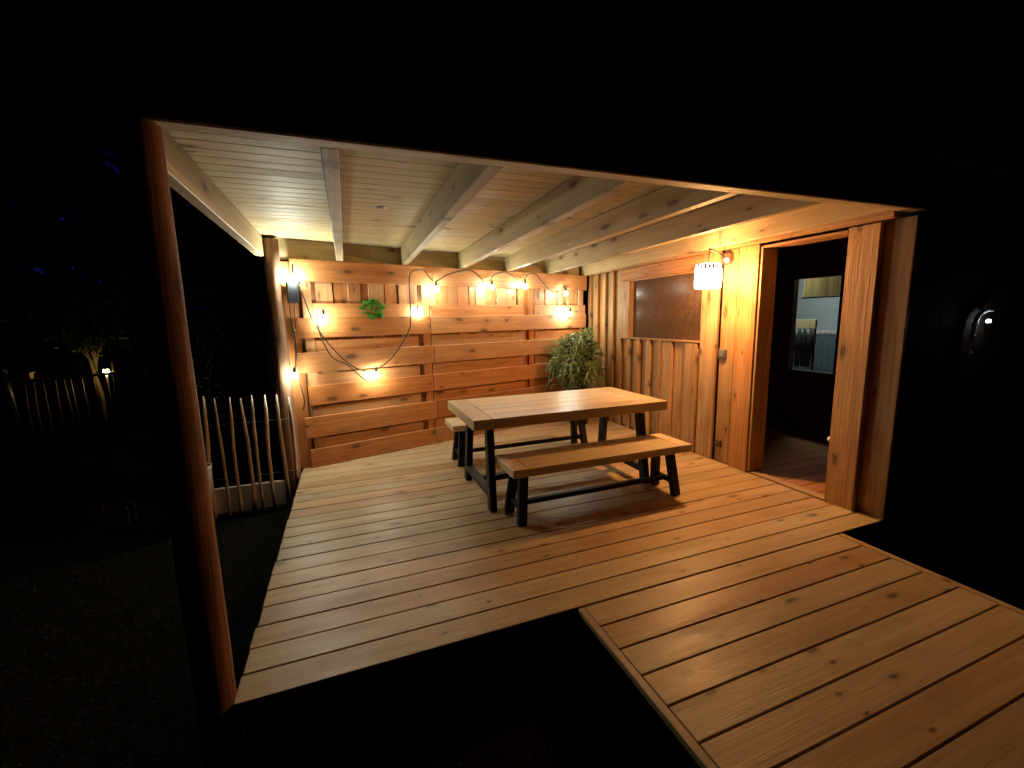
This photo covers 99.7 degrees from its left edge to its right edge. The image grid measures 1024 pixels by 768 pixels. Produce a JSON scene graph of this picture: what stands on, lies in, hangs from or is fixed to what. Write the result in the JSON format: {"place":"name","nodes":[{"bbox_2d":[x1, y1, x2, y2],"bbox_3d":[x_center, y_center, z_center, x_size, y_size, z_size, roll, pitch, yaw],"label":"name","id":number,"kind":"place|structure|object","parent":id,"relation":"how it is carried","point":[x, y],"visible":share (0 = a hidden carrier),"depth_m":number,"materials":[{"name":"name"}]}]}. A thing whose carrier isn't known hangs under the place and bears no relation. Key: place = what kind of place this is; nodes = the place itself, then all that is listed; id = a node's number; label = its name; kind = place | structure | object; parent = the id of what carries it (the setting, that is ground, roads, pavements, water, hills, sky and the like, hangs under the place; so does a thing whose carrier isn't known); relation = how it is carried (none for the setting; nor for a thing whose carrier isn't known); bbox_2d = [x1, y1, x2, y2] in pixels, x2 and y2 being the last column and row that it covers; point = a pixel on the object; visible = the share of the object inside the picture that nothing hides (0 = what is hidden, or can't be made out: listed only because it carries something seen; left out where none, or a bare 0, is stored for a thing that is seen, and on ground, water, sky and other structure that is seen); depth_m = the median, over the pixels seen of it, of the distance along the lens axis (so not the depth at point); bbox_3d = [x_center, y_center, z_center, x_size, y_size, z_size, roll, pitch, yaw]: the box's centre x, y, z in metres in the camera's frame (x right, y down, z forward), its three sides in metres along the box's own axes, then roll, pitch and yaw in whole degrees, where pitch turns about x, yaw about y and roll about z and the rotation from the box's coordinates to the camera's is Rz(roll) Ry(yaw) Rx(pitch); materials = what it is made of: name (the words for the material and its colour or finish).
{"place":"outdoors","nodes":[
{"label":"outdoors","id":0,"kind":"place"},
{"bbox_2d":[0,331,1023,767],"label":"ground","id":1,"kind":"structure","parent":0,"point":[50,497],"depth_m":2.56,"materials":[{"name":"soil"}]},
{"bbox_2d":[0,369,26,456],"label":"gate post","id":2,"kind":"object","parent":1,"relation":"on","point":[4,374],"visible":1,"depth_m":6.12,"materials":[{"name":"wood"}]},
{"bbox_2d":[9,372,124,453],"bbox_3d":[-6.557,0.424,6.406,1.217,1.141,0.076,-4,9,-20],"label":"fence","id":3,"kind":"object","parent":1,"relation":"on","point":[71,415],"visible":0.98,"depth_m":6.39,"materials":[{"name":"brown wood"}]},
{"bbox_2d":[14,372,34,379],"bbox_3d":[-6.916,-0.113,6.136,0.176,0.104,0.112,-4,9,-20],"label":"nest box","id":4,"kind":"object","parent":3,"relation":"on","point":[25,375],"visible":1,"depth_m":6.11,"materials":[{"name":"brown wood"}]},
{"bbox_2d":[45,313,136,438],"bbox_3d":[-6.607,-0.089,6.913,0.927,2.074,0.749,-1,9,-2],"label":"garden tree","id":5,"kind":"object","parent":1,"relation":"on","point":[99,338],"visible":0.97,"depth_m":6.82,"materials":[{"name":"green plant"}]},
{"bbox_2d":[92,260,125,443],"bbox_3d":[-6.116,-0.444,6.569,0.066,2.792,0.063,-4,9,-20],"label":"garden pole","id":6,"kind":"object","parent":1,"relation":"on","point":[95,263],"visible":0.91,"depth_m":6.52,"materials":[{"name":"metal"}]},
{"bbox_2d":[102,367,118,442],"bbox_3d":[-6.268,0.330,6.761,0.093,1.210,0.093,-4,9,-20],"label":"garden lantern","id":7,"kind":"object","parent":1,"relation":"on","point":[105,369],"visible":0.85,"depth_m":6.75,"materials":[{"name":"black metal"}]},
{"bbox_2d":[0,102,221,414],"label":"garden tree","id":8,"kind":"object","parent":1,"relation":"on","point":[21,176],"visible":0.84,"depth_m":8.56,"materials":[{"name":"green plant"}]},
{"bbox_2d":[92,501,136,529],"bbox_3d":[-3.684,1.219,4.013,0.256,0.176,0.170,-4,9,-20],"label":"slatted crate","id":9,"kind":"object","parent":1,"relation":"on","point":[104,518],"visible":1,"depth_m":3.96,"materials":[{"name":"brown wood"}]},
{"bbox_2d":[207,462,215,524],"bbox_3d":[-2.797,1.019,3.888,0.224,0.576,0.224,-4,9,-20],"label":"fence post","id":10,"kind":"object","parent":1,"relation":"on","point":[209,466],"visible":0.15,"depth_m":3.90,"materials":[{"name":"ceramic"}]},
{"bbox_2d":[202,394,298,518],"bbox_3d":[-2.596,0.678,4.112,0.988,1.177,0.064,-4,9,-20],"label":"paling fence","id":11,"kind":"object","parent":1,"relation":"on","point":[247,441],"visible":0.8,"depth_m":4.14,"materials":[{"name":"wood"}]},
{"bbox_2d":[215,479,286,513],"bbox_3d":[-2.764,1.147,4.226,0.984,0.285,0.040,-4,9,-20],"label":"kerb board","id":12,"kind":"object","parent":1,"relation":"on","point":[246,494],"visible":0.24,"depth_m":4.26,"materials":[{"name":"stone"}]},
{"bbox_2d":[0,0,1023,404],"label":"wood","id":13,"kind":"object","parent":1,"relation":"on","point":[790,70],"visible":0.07,"depth_m":11.71,"materials":[{"name":"green plant"}]},
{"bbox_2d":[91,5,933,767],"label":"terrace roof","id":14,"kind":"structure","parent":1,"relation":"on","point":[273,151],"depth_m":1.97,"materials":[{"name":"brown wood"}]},
{"bbox_2d":[578,533,1023,767],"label":"walkway","id":15,"kind":"structure","parent":1,"relation":"on","point":[842,650],"depth_m":1.89,"materials":[{"name":"brown wood"}]},
{"bbox_2d":[587,143,1023,551],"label":"cabin","id":16,"kind":"object","parent":1,"relation":"on","point":[904,420],"visible":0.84,"depth_m":3.46,"materials":[{"name":"brown wood"}]},
{"bbox_2d":[629,270,702,342],"bbox_3d":[1.801,-0.894,5.109,0.077,0.760,1.251,-4,9,-20],"label":"window","id":17,"kind":"structure","parent":16,"relation":"in","point":[664,307],"depth_m":5.07,"materials":[{"name":"brown glass"}]},
{"bbox_2d":[694,248,733,288],"bbox_3d":[1.921,-1.093,4.084,0.411,0.371,0.246,-4,9,-20],"label":"wall lamp","id":18,"kind":"object","parent":16,"relation":"attached to","point":[727,258],"visible":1,"depth_m":4.05,"materials":[{"name":"glass"}]},
{"bbox_2d":[714,439,720,447],"bbox_3d":[2.121,0.614,4.458,0.024,0.067,0.080,-4,9,-20],"label":"power socket","id":19,"kind":"object","parent":16,"relation":"attached to","point":[717,443],"visible":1,"depth_m":4.45,"materials":[{"name":"brown plastic"}]},
{"bbox_2d":[718,349,725,357],"bbox_3d":[2.102,-0.304,4.321,0.027,0.086,0.085,-4,9,-20],"label":"light switch","id":20,"kind":"object","parent":16,"relation":"attached to","point":[722,353],"visible":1,"depth_m":4.31,"materials":[{"name":"grey plastic"}]},
{"bbox_2d":[793,319,816,370],"bbox_3d":[3.967,-0.196,6.112,0.099,1.416,0.533,-4,9,-20],"label":"coat rack","id":21,"kind":"object","parent":16,"relation":"on","point":[804,346],"visible":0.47,"depth_m":5.89,"materials":[{"name":"brown wood"}]},
{"bbox_2d":[792,330,836,372],"bbox_3d":[4.863,-0.206,6.603,0.083,1.224,1.397,-4,9,-20],"label":"half curtain","id":22,"kind":"object","parent":16,"relation":"hanging from","point":[824,350],"visible":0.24,"depth_m":6.65,"materials":[{"name":"fabric"}]},
{"bbox_2d":[787,273,843,374],"bbox_3d":[3.642,-0.709,5.186,0.083,1.152,0.584,-4,9,-20],"label":"inner window frame","id":23,"kind":"structure","parent":16,"relation":"in","point":[796,280],"depth_m":5.37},
{"bbox_2d":[801,276,841,298],"bbox_3d":[3.713,-1.163,5.130,0.029,0.272,0.536,-4,9,-20],"label":"roller blind","id":24,"kind":"object","parent":16,"relation":"attached to","point":[825,287],"visible":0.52,"depth_m":5.15,"materials":[{"name":"fabric"}]},
{"bbox_2d":[965,309,993,353],"bbox_3d":[3.486,-0.393,3.222,0.205,0.332,0.078,-4,9,-20],"label":"swan neck lamp","id":25,"kind":"object","parent":16,"relation":"attached to","point":[974,324],"visible":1,"depth_m":3.20,"materials":[{"name":"metal"}]},
{"bbox_2d":[0,0,1023,331],"label":"sky","id":26,"kind":"structure","parent":0,"point":[671,55],"materials":[{"name":"black"}]},
{"bbox_2d":[233,417,883,753],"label":"deck","id":27,"kind":"structure","parent":0,"point":[399,578],"depth_m":2.72,"materials":[{"name":"brown wood"}]},
{"bbox_2d":[280,259,586,468],"bbox_3d":[-0.559,-0.299,5.505,4.144,2.261,0.096,-7,11,-35],"label":"plank screen","id":28,"kind":"object","parent":27,"relation":"on","point":[448,354],"visible":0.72,"depth_m":5.01,"materials":[{"name":"brown wood"}]},
{"bbox_2d":[286,277,298,329],"bbox_3d":[-2.115,-0.680,4.210,0.099,0.709,0.088,-7,11,-35],"label":"box lamp","id":29,"kind":"object","parent":28,"relation":"attached to","point":[292,291],"visible":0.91,"depth_m":4.18,"materials":[{"name":"black plastic"}]},
{"bbox_2d":[358,298,385,320],"bbox_3d":[-1.519,-0.770,4.699,0.306,0.334,0.215,-4,9,-20],"label":"herb plant","id":30,"kind":"object","parent":28,"relation":"attached to","point":[377,303],"visible":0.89,"depth_m":4.66,"materials":[{"name":"green plant"}]},
{"bbox_2d":[292,263,571,409],"bbox_3d":[-0.670,-0.646,5.244,3.704,1.465,0.159,-7,11,-35],"label":"light string","id":31,"kind":"object","parent":28,"relation":"hanging from","point":[295,372],"visible":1,"depth_m":4.67,"materials":[{"name":"rubber"}]},
{"bbox_2d":[445,417,587,466],"bbox_3d":[0.116,0.566,4.822,1.648,0.454,0.384,-4,9,-20],"label":"bench","id":32,"kind":"object","parent":27,"relation":"on","point":[457,426],"visible":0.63,"depth_m":4.70,"materials":[{"name":"brown wood"}]},
{"bbox_2d":[448,387,666,511],"bbox_3d":[0.395,0.530,3.977,1.776,0.765,0.888,-4,9,-20],"label":"dining table","id":33,"kind":"object","parent":27,"relation":"on","point":[488,415],"visible":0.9,"depth_m":3.73,"materials":[{"name":"brown wood"}]},
{"bbox_2d":[546,327,607,424],"bbox_3d":[0.914,-0.111,6.070,0.984,1.377,0.837,-1,9,-2],"label":"potted shrub","id":34,"kind":"object","parent":27,"relation":"on","point":[578,364],"visible":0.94,"depth_m":5.90,"materials":[{"name":"green plant"}]},
{"bbox_2d":[496,433,691,526],"bbox_3d":[0.685,0.753,3.515,1.587,0.454,0.392,-4,9,-20],"label":"bench","id":35,"kind":"object","parent":27,"relation":"on","point":[520,468],"visible":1,"depth_m":3.40,"materials":[{"name":"brown wood"}]}
]}

